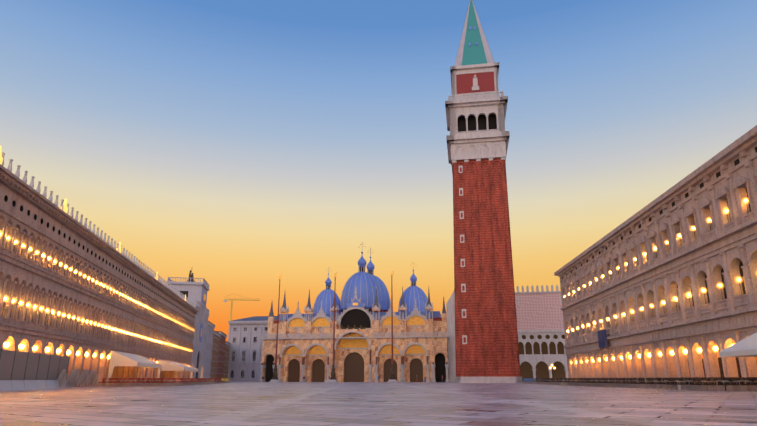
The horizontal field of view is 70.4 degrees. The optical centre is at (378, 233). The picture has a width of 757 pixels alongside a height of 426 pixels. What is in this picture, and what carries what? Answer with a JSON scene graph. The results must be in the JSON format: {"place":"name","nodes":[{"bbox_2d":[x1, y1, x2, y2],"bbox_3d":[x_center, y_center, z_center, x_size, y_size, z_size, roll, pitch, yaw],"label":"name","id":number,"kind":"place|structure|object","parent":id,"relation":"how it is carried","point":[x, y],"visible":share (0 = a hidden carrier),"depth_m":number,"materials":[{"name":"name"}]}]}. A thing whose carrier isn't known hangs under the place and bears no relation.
{"place":"outdoors","nodes":[
{"label":"outdoors","id":0,"kind":"place"},
{"bbox_2d":[0,381,756,425],"bbox_3d":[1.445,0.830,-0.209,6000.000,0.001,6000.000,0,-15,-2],"label":"piazza ground","id":1,"kind":"structure","parent":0,"point":[244,403],"depth_m":17.86,"materials":[{"name":"grey stone"}]},
{"bbox_2d":[0,349,71,390],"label":"site hoarding","id":2,"kind":"object","parent":1,"relation":"on","point":[25,371],"visible":0.98,"depth_m":45.12,"materials":[{"name":"grey"}]},
{"bbox_2d":[57,369,99,388],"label":"stacked chairs","id":3,"kind":"object","parent":1,"relation":"on","point":[84,378],"visible":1,"depth_m":51.83,"materials":[{"name":"silver metal"}]},
{"bbox_2d":[0,146,198,386],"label":"arcaded building","id":4,"kind":"structure","parent":1,"relation":"on","point":[162,314],"depth_m":55.98,"materials":[{"name":"stone"}]},
{"bbox_2d":[0,233,157,362],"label":"lights","id":5,"kind":"object","parent":4,"relation":"attached to","point":[21,346],"depth_m":50.62,"materials":[{"name":"beige glass"}]},
{"bbox_2d":[107,351,197,385],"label":"awnings","id":6,"kind":"object","parent":1,"relation":"on","point":[124,359],"visible":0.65,"depth_m":73.36,"materials":[{"name":"beige fabric"}]},
{"bbox_2d":[98,378,230,386],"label":"cafe tables","id":7,"kind":"object","parent":1,"relation":"on","point":[151,386],"visible":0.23,"depth_m":61.46,"materials":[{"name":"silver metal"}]},
{"bbox_2d":[166,269,230,377],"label":"clock tower","id":8,"kind":"structure","parent":1,"relation":"on","point":[210,355],"depth_m":137.21,"materials":[{"name":"stone"}]},
{"bbox_2d":[223,294,259,320],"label":"tower crane","id":9,"kind":"object","parent":1,"relation":"on","point":[224,300],"visible":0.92,"depth_m":417.54,"materials":[{"name":"yellow metal"}]},
{"bbox_2d":[228,316,277,380],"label":"building","id":10,"kind":"structure","parent":1,"relation":"on","point":[245,336],"depth_m":195.07,"materials":[{"name":"stone"}]},
{"bbox_2d":[269,271,397,382],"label":"flagpoles","id":11,"kind":"object","parent":1,"relation":"on","point":[392,378],"visible":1,"depth_m":133.89,"materials":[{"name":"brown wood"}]},
{"bbox_2d":[259,242,448,381],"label":"basilica","id":12,"kind":"structure","parent":1,"relation":"on","point":[363,333],"depth_m":151.20,"materials":[{"name":"stone"}]},
{"bbox_2d":[445,0,522,382],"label":"campanile","id":13,"kind":"structure","parent":1,"relation":"on","point":[486,336],"depth_m":120.37,"materials":[{"name":"red brick"}]},
{"bbox_2d":[446,285,567,381],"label":"palace","id":14,"kind":"structure","parent":1,"relation":"on","point":[541,333],"depth_m":144.88,"materials":[{"name":"pink stone"}]},
{"bbox_2d":[521,377,756,391],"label":"tables","id":15,"kind":"object","parent":1,"relation":"on","point":[696,383],"visible":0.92,"depth_m":45.39,"materials":[{"name":"red wood"}]},
{"bbox_2d":[528,380,753,391],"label":"chairs","id":16,"kind":"object","parent":1,"relation":"on","point":[674,385],"visible":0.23,"depth_m":42.64,"materials":[{"name":"silver metal"}]},
{"bbox_2d":[554,125,756,388],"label":"arcaded building","id":17,"kind":"structure","parent":1,"relation":"on","point":[713,253],"depth_m":59.93,"materials":[{"name":"stone"}]},
{"bbox_2d":[564,200,746,363],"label":"lights","id":18,"kind":"object","parent":17,"relation":"attached to","point":[715,348],"depth_m":61.84,"materials":[{"name":"beige glass"}]},
{"bbox_2d":[719,332,756,390],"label":"awning","id":19,"kind":"object","parent":1,"relation":"on","point":[746,347],"visible":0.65,"depth_m":37.88,"materials":[{"name":"beige fabric"}]},
{"bbox_2d":[0,0,756,341],"label":"sky","id":20,"kind":"structure","parent":0,"point":[240,145],"materials":[{"name":"blue"}]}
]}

